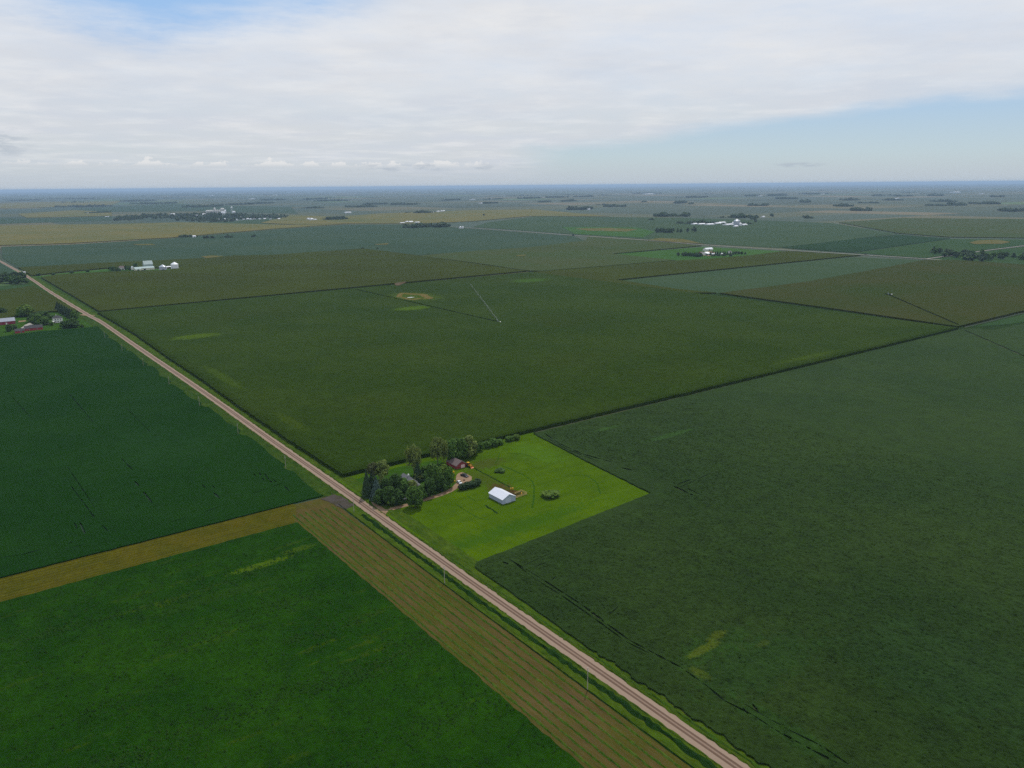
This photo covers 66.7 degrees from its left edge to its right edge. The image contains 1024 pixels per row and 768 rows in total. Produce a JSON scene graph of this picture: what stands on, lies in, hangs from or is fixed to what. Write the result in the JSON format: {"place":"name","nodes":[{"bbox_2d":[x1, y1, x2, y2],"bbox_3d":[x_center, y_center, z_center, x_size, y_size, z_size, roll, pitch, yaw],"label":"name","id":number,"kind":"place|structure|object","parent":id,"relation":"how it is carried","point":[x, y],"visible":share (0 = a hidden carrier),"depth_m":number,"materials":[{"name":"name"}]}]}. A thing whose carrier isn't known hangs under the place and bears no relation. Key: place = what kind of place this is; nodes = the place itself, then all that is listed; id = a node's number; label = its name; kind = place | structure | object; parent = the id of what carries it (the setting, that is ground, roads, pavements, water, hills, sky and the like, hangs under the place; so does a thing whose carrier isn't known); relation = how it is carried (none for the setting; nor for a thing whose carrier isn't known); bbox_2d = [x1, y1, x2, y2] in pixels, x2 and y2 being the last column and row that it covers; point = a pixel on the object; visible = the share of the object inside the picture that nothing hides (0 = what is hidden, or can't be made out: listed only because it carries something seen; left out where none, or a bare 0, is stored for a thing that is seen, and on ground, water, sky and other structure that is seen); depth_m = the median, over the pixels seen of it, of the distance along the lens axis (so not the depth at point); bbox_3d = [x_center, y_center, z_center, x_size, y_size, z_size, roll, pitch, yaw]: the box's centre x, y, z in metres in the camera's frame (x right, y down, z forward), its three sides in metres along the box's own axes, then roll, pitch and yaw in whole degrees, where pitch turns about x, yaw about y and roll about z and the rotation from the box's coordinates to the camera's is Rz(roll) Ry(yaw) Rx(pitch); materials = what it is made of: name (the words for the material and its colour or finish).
{"place":"outdoors","nodes":[
{"label":"outdoors","id":0,"kind":"place"},
{"bbox_2d":[0,263,14,273],"bbox_3d":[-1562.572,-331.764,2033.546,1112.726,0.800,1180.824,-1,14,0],"label":"soybean field","id":1,"kind":"structure","parent":0,"point":[3,268],"depth_m":1689.31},
{"bbox_2d":[0,284,32,289],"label":"soybean field","id":2,"kind":"structure","parent":0,"point":[10,286],"depth_m":1390.90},
{"bbox_2d":[0,286,77,317],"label":"corn field","id":3,"kind":"structure","parent":0,"point":[33,297],"depth_m":1200.44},
{"bbox_2d":[0,312,92,335],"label":"yard grass","id":4,"kind":"structure","parent":0,"point":[46,327],"depth_m":990.08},
{"bbox_2d":[0,317,15,324],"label":"barn","id":5,"kind":"structure","parent":4,"relation":"on","point":[6,321],"depth_m":1003.50,"materials":[{"name":"white paint"}]},
{"bbox_2d":[16,304,34,315],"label":"deciduous tree","id":6,"kind":"object","parent":4,"relation":"on","point":[28,309],"visible":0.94,"depth_m":1062.42,"materials":[{"name":"green plant"}]},
{"bbox_2d":[24,324,42,330],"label":"shed","id":7,"kind":"structure","parent":4,"relation":"on","point":[33,327],"depth_m":959.44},
{"bbox_2d":[29,314,43,324],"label":"deciduous tree","id":8,"kind":"object","parent":4,"relation":"on","point":[35,319],"visible":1,"depth_m":993.09,"materials":[{"name":"green plant"}]},
{"bbox_2d":[34,311,53,317],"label":"deciduous tree","id":9,"kind":"object","parent":4,"relation":"on","point":[44,313],"visible":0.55,"depth_m":1037.79,"materials":[{"name":"green plant"}]},
{"bbox_2d":[52,315,62,322],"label":"house","id":10,"kind":"structure","parent":4,"relation":"on","point":[57,319],"depth_m":1011.96,"materials":[{"name":"white paint"}]},
{"bbox_2d":[65,318,79,327],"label":"deciduous tree","id":11,"kind":"object","parent":4,"relation":"on","point":[73,322],"visible":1,"depth_m":972.15,"materials":[{"name":"green plant"}]},
{"bbox_2d":[0,217,111,223],"bbox_3d":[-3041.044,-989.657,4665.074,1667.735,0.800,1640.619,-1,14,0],"label":"soybean field","id":12,"kind":"structure","parent":0,"point":[29,220],"depth_m":4409.55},
{"bbox_2d":[0,201,120,208],"bbox_3d":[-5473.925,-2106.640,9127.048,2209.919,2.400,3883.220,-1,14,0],"label":"ripe field","id":13,"kind":"structure","parent":0,"point":[28,205],"depth_m":9074.87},
{"bbox_2d":[18,210,111,217],"bbox_3d":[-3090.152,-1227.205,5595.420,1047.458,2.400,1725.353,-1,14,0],"label":"ripe field","id":14,"kind":"structure","parent":0,"point":[71,213],"depth_m":5322.01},
{"bbox_2d":[35,276,97,312],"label":"verge","id":15,"kind":"structure","parent":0,"point":[69,296],"depth_m":1271.35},
{"bbox_2d":[36,269,169,277],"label":"lawn","id":16,"kind":"structure","parent":0,"point":[102,270],"depth_m":1637.62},
{"bbox_2d":[133,266,154,270],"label":"farm building","id":17,"kind":"structure","parent":16,"relation":"on","point":[147,268],"depth_m":1659.36,"materials":[{"name":"grey metal"}]},
{"bbox_2d":[18,258,199,275],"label":"corn field","id":18,"kind":"structure","parent":0,"point":[41,270],"depth_m":1725.57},
{"bbox_2d":[0,504,295,601],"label":"mown strip","id":19,"kind":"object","parent":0,"point":[43,578],"visible":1,"depth_m":370.05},
{"bbox_2d":[0,326,322,577],"bbox_3d":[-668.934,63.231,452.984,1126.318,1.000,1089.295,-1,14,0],"label":"soybean field","id":20,"kind":"structure","parent":0,"point":[175,448],"depth_m":497.17,"materials":[{"name":"plant"}]},
{"bbox_2d":[0,222,341,245],"bbox_3d":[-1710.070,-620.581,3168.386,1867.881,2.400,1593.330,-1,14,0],"label":"ripe field","id":21,"kind":"structure","parent":0,"point":[10,235],"depth_m":3148.10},
{"bbox_2d":[26,277,337,497],"bbox_3d":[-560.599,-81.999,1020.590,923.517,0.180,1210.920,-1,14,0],"label":"verge","id":22,"kind":"structure","parent":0,"point":[319,486],"depth_m":601.08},
{"bbox_2d":[74,204,297,213],"bbox_3d":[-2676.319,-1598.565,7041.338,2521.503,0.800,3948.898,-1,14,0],"label":"soybean field","id":23,"kind":"structure","parent":0,"point":[179,207],"depth_m":6573.15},
{"bbox_2d":[209,219,272,223],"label":"soybean field","id":24,"kind":"structure","parent":0,"point":[259,221],"depth_m":3918.68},
{"bbox_2d":[41,248,526,311],"bbox_3d":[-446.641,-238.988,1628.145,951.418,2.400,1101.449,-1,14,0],"label":"corn field","id":25,"kind":"structure","parent":0,"point":[222,278],"depth_m":1492.18,"materials":[{"name":"plant"}]},
{"bbox_2d":[0,522,583,767],"bbox_3d":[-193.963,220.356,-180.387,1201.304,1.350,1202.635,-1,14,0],"label":"alfalfa field","id":26,"kind":"structure","parent":0,"point":[295,645],"depth_m":275.19,"materials":[{"name":"plant"}]},
{"bbox_2d":[1,224,584,267],"bbox_3d":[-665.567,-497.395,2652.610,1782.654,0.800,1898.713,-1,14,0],"label":"soybean field","id":27,"kind":"structure","parent":0,"point":[398,238],"depth_m":2355.56,"materials":[{"name":"plant"}]},
{"bbox_2d":[321,494,352,508],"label":"field entrance","id":28,"kind":"object","parent":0,"point":[334,499],"visible":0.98,"depth_m":428.79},
{"bbox_2d":[0,261,749,767],"bbox_3d":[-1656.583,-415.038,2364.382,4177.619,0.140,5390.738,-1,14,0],"label":"road","id":29,"kind":"structure","parent":0,"point":[702,743],"depth_m":322.55,"materials":[{"name":"asphalt"}]},
{"bbox_2d":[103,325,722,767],"bbox_3d":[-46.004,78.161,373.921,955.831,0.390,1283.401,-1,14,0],"label":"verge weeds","id":30,"kind":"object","parent":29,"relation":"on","point":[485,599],"visible":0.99,"depth_m":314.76,"materials":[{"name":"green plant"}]},
{"bbox_2d":[371,501,397,517],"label":"driveway","id":31,"kind":"structure","parent":0,"point":[383,514],"depth_m":415.14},
{"bbox_2d":[26,273,769,767],"bbox_3d":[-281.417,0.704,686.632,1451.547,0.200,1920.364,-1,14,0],"label":"verge","id":32,"kind":"structure","parent":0,"point":[444,547],"depth_m":390.66,"materials":[{"name":"green plant"}]},
{"bbox_2d":[450,557,761,767],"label":"ditch reeds","id":33,"kind":"object","parent":32,"relation":"on","point":[754,764],"visible":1,"depth_m":278.20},
{"bbox_2d":[355,460,454,505],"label":"lawn","id":34,"kind":"structure","parent":0,"point":[409,470],"depth_m":471.45,"materials":[{"name":"green plant"}]},
{"bbox_2d":[361,470,371,498],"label":"cedar tree","id":35,"kind":"object","parent":34,"relation":"on","point":[366,491],"visible":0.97,"depth_m":432.22,"materials":[{"name":"green plant"}]},
{"bbox_2d":[366,462,379,479],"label":"deciduous tree","id":36,"kind":"object","parent":34,"relation":"on","point":[372,467],"visible":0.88,"depth_m":456.41,"materials":[{"name":"green plant"}]},
{"bbox_2d":[369,476,379,501],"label":"spruce tree","id":37,"kind":"object","parent":34,"relation":"on","point":[376,486],"visible":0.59,"depth_m":427.45,"materials":[{"name":"green plant"}]},
{"bbox_2d":[371,489,383,503],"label":"deciduous tree","id":38,"kind":"object","parent":34,"relation":"on","point":[377,498],"visible":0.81,"depth_m":421.67,"materials":[{"name":"green plant"}]},
{"bbox_2d":[374,459,389,475],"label":"deciduous tree","id":39,"kind":"object","parent":34,"relation":"on","point":[383,466],"visible":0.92,"depth_m":455.55,"materials":[{"name":"green plant"}]},
{"bbox_2d":[380,477,391,488],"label":"deciduous tree","id":40,"kind":"object","parent":34,"relation":"on","point":[384,481],"visible":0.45,"depth_m":432.44,"materials":[{"name":"green plant"}]},
{"bbox_2d":[394,476,401,489],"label":"deciduous tree","id":41,"kind":"object","parent":34,"relation":"on","point":[397,481],"visible":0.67,"depth_m":432.67,"materials":[{"name":"green plant"}]},
{"bbox_2d":[393,488,404,503],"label":"deciduous tree","id":42,"kind":"object","parent":34,"relation":"on","point":[399,495],"visible":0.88,"depth_m":421.64,"materials":[{"name":"green plant"}]},
{"bbox_2d":[403,443,421,469],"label":"willow tree","id":43,"kind":"object","parent":34,"relation":"on","point":[412,453],"visible":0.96,"depth_m":462.11,"materials":[{"name":"green plant"}]},
{"bbox_2d":[412,461,424,482],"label":"spruce tree","id":44,"kind":"object","parent":34,"relation":"on","point":[417,471],"visible":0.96,"depth_m":454.86,"materials":[{"name":"green plant"}]},
{"bbox_2d":[418,484,427,497],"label":"deciduous tree","id":45,"kind":"object","parent":34,"relation":"on","point":[421,487],"visible":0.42,"depth_m":429.60,"materials":[{"name":"green plant"}]},
{"bbox_2d":[424,477,435,495],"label":"deciduous tree","id":46,"kind":"object","parent":34,"relation":"on","point":[429,484],"visible":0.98,"depth_m":432.28,"materials":[{"name":"green plant"}]},
{"bbox_2d":[423,462,442,483],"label":"deciduous tree","id":47,"kind":"object","parent":34,"relation":"on","point":[434,471],"visible":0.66,"depth_m":441.53,"materials":[{"name":"green plant"}]},
{"bbox_2d":[429,436,445,464],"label":"willow tree","id":48,"kind":"object","parent":34,"relation":"on","point":[436,450],"visible":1,"depth_m":479.69,"materials":[{"name":"green plant"}]},
{"bbox_2d":[435,475,447,490],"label":"deciduous tree","id":49,"kind":"object","parent":34,"relation":"on","point":[441,482],"visible":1,"depth_m":439.10,"materials":[{"name":"green plant"}]},
{"bbox_2d":[438,439,448,459],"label":"willow tree","id":50,"kind":"object","parent":34,"relation":"on","point":[446,446],"visible":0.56,"depth_m":482.24,"materials":[{"name":"green plant"}]},
{"bbox_2d":[444,466,454,486],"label":"deciduous tree","id":51,"kind":"object","parent":34,"relation":"on","point":[449,477],"visible":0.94,"depth_m":444.56,"materials":[{"name":"green plant"}]},
{"bbox_2d":[376,482,458,510],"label":"driveway","id":52,"kind":"structure","parent":0,"point":[451,489],"depth_m":433.11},
{"bbox_2d":[262,209,602,224],"bbox_3d":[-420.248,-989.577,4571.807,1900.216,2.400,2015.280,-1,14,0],"label":"ripe field","id":53,"kind":"structure","parent":0,"point":[438,217],"depth_m":4326.76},
{"bbox_2d":[454,472,471,488],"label":"driveway","id":54,"kind":"structure","parent":0,"point":[460,477],"depth_m":460.90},
{"bbox_2d":[336,432,648,560],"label":"lawn","id":55,"kind":"structure","parent":0,"point":[520,520],"depth_m":430.07,"materials":[{"name":"green plant"}]},
{"bbox_2d":[381,485,396,504],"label":"deciduous tree","id":56,"kind":"object","parent":55,"relation":"on","point":[388,492],"visible":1,"depth_m":420.31,"materials":[{"name":"green plant"}]},
{"bbox_2d":[405,486,423,507],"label":"deciduous tree","id":57,"kind":"object","parent":55,"relation":"on","point":[414,495],"visible":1,"depth_m":416.74,"materials":[{"name":"green plant"}]},
{"bbox_2d":[445,438,461,459],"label":"deciduous tree","id":58,"kind":"object","parent":55,"relation":"on","point":[453,449],"visible":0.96,"depth_m":483.05,"materials":[{"name":"green plant"}]},
{"bbox_2d":[446,458,466,468],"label":"shed","id":59,"kind":"structure","parent":55,"relation":"on","point":[455,463],"depth_m":478.78,"materials":[{"name":"red"}]},
{"bbox_2d":[455,437,468,459],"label":"deciduous tree","id":60,"kind":"object","parent":55,"relation":"on","point":[462,445],"visible":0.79,"depth_m":488.37,"materials":[{"name":"green plant"}]},
{"bbox_2d":[463,435,477,456],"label":"deciduous tree","id":61,"kind":"object","parent":55,"relation":"on","point":[472,446],"visible":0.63,"depth_m":493.67,"materials":[{"name":"green plant"}]},
{"bbox_2d":[488,487,515,503],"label":"pole barn","id":62,"kind":"structure","parent":55,"relation":"on","point":[500,495],"depth_m":426.97,"materials":[{"name":"white paint"}]},
{"bbox_2d":[541,489,560,497],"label":"shrub","id":63,"kind":"object","parent":55,"relation":"on","point":[549,493],"visible":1,"depth_m":431.04,"materials":[{"name":"green plant"}]},
{"bbox_2d":[295,497,690,767],"bbox_3d":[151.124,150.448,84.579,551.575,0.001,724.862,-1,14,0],"label":"mown strip","id":64,"kind":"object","parent":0,"point":[316,505],"visible":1,"depth_m":288.20,"materials":[{"name":"plant"}]},
{"bbox_2d":[292,515,593,767],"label":"windrow","id":65,"kind":"object","parent":64,"relation":"on","point":[498,689],"visible":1,"depth_m":285.01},
{"bbox_2d":[299,514,606,767],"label":"windrow","id":66,"kind":"object","parent":64,"relation":"on","point":[507,686],"visible":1,"depth_m":286.21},
{"bbox_2d":[305,512,620,767],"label":"windrow","id":67,"kind":"object","parent":64,"relation":"on","point":[522,688],"visible":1,"depth_m":286.46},
{"bbox_2d":[311,510,636,767],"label":"windrow","id":68,"kind":"object","parent":64,"relation":"on","point":[537,689],"visible":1,"depth_m":287.23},
{"bbox_2d":[319,509,652,767],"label":"windrow","id":69,"kind":"object","parent":64,"relation":"on","point":[554,693],"visible":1,"depth_m":285.27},
{"bbox_2d":[325,508,666,767],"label":"windrow","id":70,"kind":"object","parent":64,"relation":"on","point":[572,696],"visible":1,"depth_m":285.87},
{"bbox_2d":[331,506,681,767],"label":"windrow","id":71,"kind":"object","parent":64,"relation":"on","point":[592,701],"visible":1,"depth_m":284.91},
{"bbox_2d":[0,183,1023,759],"bbox_3d":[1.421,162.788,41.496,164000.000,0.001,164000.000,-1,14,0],"label":"ground","id":72,"kind":"structure","parent":0,"point":[726,201],"depth_m":7931.16,"materials":[{"name":"plant"}]},
{"bbox_2d":[54,204,111,206],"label":"grove","id":73,"kind":"object","parent":72,"relation":"on","point":[95,205],"visible":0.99,"depth_m":7644.15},
{"bbox_2d":[130,202,176,203],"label":"grove","id":74,"kind":"object","parent":72,"relation":"on","point":[153,203],"visible":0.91,"depth_m":8894.61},
{"bbox_2d":[113,212,288,221],"bbox_3d":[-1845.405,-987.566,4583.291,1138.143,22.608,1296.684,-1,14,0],"label":"wood","id":75,"kind":"object","parent":72,"relation":"on","point":[207,216],"visible":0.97,"depth_m":4517.04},
{"bbox_2d":[182,204,223,207],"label":"grove","id":76,"kind":"object","parent":72,"relation":"on","point":[208,205],"visible":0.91,"depth_m":7200.54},
{"bbox_2d":[324,216,347,219],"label":"grove","id":77,"kind":"object","parent":72,"relation":"on","point":[335,218],"visible":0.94,"depth_m":4110.54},
{"bbox_2d":[402,222,423,227],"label":"grove","id":78,"kind":"object","parent":72,"relation":"on","point":[415,225],"visible":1,"depth_m":3249.82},
{"bbox_2d":[424,222,450,226],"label":"grove","id":79,"kind":"object","parent":72,"relation":"on","point":[442,224],"visible":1,"depth_m":3287.84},
{"bbox_2d":[566,206,592,209],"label":"grove","id":80,"kind":"object","parent":72,"relation":"on","point":[578,208],"visible":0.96,"depth_m":5434.77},
{"bbox_2d":[576,228,636,231],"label":"dry grass","id":81,"kind":"structure","parent":72,"relation":"on","point":[607,229],"depth_m":2981.76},
{"bbox_2d":[653,211,690,216],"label":"grove","id":82,"kind":"object","parent":72,"relation":"on","point":[665,214],"visible":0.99,"depth_m":4170.94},
{"bbox_2d":[648,238,702,243],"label":"dry grass","id":83,"kind":"structure","parent":72,"relation":"on","point":[674,240],"depth_m":2370.29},
{"bbox_2d":[676,219,716,223],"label":"grove","id":84,"kind":"object","parent":72,"relation":"on","point":[693,221],"visible":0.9,"depth_m":3373.44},
{"bbox_2d":[728,213,758,217],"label":"grove","id":85,"kind":"object","parent":72,"relation":"on","point":[739,215],"visible":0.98,"depth_m":3927.50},
{"bbox_2d":[849,206,872,210],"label":"grove","id":86,"kind":"object","parent":72,"relation":"on","point":[867,208],"visible":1,"depth_m":4768.27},
{"bbox_2d":[924,203,966,205],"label":"grove","id":87,"kind":"object","parent":72,"relation":"on","point":[964,204],"visible":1,"depth_m":5620.15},
{"bbox_2d":[968,201,1000,203],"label":"grove","id":88,"kind":"object","parent":72,"relation":"on","point":[989,202],"visible":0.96,"depth_m":5979.37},
{"bbox_2d":[969,240,1008,243],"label":"dry grass","id":89,"kind":"structure","parent":72,"relation":"on","point":[989,242],"depth_m":2193.46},
{"bbox_2d":[997,207,1023,211],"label":"grove","id":90,"kind":"object","parent":72,"relation":"on","point":[1011,209],"visible":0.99,"depth_m":4465.20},
{"bbox_2d":[0,0,1023,191],"label":"sky","id":91,"kind":"structure","parent":0,"point":[96,95],"materials":[{"name":"white"}]},
{"bbox_2d":[502,465,534,507],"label":"uncut grass","id":92,"kind":"structure","parent":0,"point":[532,483],"depth_m":449.28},
{"bbox_2d":[329,493,720,767],"bbox_3d":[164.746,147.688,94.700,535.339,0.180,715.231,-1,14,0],"label":"verge","id":93,"kind":"structure","parent":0,"point":[659,736],"depth_m":290.47,"materials":[{"name":"green plant"}]},
{"bbox_2d":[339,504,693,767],"bbox_3d":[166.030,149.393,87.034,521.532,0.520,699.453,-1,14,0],"label":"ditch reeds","id":94,"kind":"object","parent":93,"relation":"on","point":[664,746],"visible":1,"depth_m":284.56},
{"bbox_2d":[361,514,717,767],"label":"ditch reeds","id":95,"kind":"object","parent":93,"relation":"on","point":[685,749],"visible":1,"depth_m":279.21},
{"bbox_2d":[97,272,957,476],"bbox_3d":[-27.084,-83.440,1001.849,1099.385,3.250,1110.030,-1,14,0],"label":"corn field","id":96,"kind":"structure","parent":0,"point":[347,382],"depth_m":807.49,"materials":[{"name":"plant"}]},
{"bbox_2d":[396,293,432,299],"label":"withered patch","id":97,"kind":"object","parent":96,"relation":"on","point":[425,296],"visible":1,"depth_m":1209.03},
{"bbox_2d":[419,237,700,271],"bbox_3d":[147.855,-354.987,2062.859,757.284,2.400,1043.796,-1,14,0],"label":"corn field","id":98,"kind":"structure","parent":0,"point":[592,252],"depth_m":1908.72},
{"bbox_2d":[562,227,653,237],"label":"pasture","id":99,"kind":"structure","parent":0,"point":[640,232],"depth_m":2808.42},
{"bbox_2d":[475,216,894,247],"bbox_3d":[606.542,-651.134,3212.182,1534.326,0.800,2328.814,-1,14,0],"label":"soybean field","id":100,"kind":"structure","parent":0,"point":[771,234],"depth_m":2952.00,"materials":[{"name":"plant"}]},
{"bbox_2d":[536,251,860,293],"bbox_3d":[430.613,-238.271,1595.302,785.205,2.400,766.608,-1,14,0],"label":"corn field","id":101,"kind":"structure","parent":0,"point":[617,273],"depth_m":1607.21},
{"bbox_2d":[621,247,779,259],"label":"pasture","id":102,"kind":"structure","parent":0,"point":[670,254],"depth_m":1948.65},
{"bbox_2d":[477,228,938,259],"bbox_3d":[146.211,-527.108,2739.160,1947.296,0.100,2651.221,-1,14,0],"label":"road","id":103,"kind":"structure","parent":0,"point":[726,246],"depth_m":2136.48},
{"bbox_2d":[475,324,1023,767],"bbox_3d":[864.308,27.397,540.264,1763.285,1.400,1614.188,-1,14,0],"label":"soybean field","id":104,"kind":"structure","parent":0,"point":[812,563],"depth_m":356.92,"materials":[{"name":"plant"}]},
{"bbox_2d":[623,257,920,292],"bbox_3d":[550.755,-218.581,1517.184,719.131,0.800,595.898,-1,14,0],"label":"soybean field","id":105,"kind":"structure","parent":0,"point":[721,281],"depth_m":1465.44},
{"bbox_2d":[627,279,963,328],"bbox_3d":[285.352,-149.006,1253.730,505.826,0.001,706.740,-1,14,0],"label":"grass lane","id":106,"kind":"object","parent":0,"point":[717,294],"depth_m":1120.06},
{"bbox_2d":[784,234,949,252],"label":"green crop field","id":107,"kind":"structure","parent":0,"point":[863,244],"depth_m":2190.24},
{"bbox_2d":[720,260,1023,327],"bbox_3d":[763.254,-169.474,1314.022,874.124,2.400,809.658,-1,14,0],"label":"corn field","id":108,"kind":"structure","parent":0,"point":[957,293],"depth_m":1208.25,"materials":[{"name":"plant"}]},
{"bbox_2d":[839,218,1023,237],"bbox_3d":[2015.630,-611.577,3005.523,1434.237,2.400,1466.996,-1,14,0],"label":"corn field","id":109,"kind":"structure","parent":0,"point":[972,228],"depth_m":2950.45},
{"bbox_2d":[857,239,1023,257],"bbox_3d":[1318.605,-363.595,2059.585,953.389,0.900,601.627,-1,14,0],"label":"green crop field","id":110,"kind":"structure","parent":0,"point":[920,250],"depth_m":2041.60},
{"bbox_2d":[929,247,1023,263],"bbox_3d":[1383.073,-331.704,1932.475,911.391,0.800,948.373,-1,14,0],"label":"soybean field","id":111,"kind":"structure","parent":0,"point":[1013,260],"depth_m":1750.61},
{"bbox_2d":[962,313,1023,329],"bbox_3d":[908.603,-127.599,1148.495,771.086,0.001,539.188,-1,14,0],"label":"grass lane","id":112,"kind":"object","parent":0,"point":[995,327],"depth_m":928.65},
{"bbox_2d":[974,314,1023,326],"bbox_3d":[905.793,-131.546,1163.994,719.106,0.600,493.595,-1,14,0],"label":"green crop field","id":113,"kind":"structure","parent":0,"point":[1014,319],"depth_m":958.32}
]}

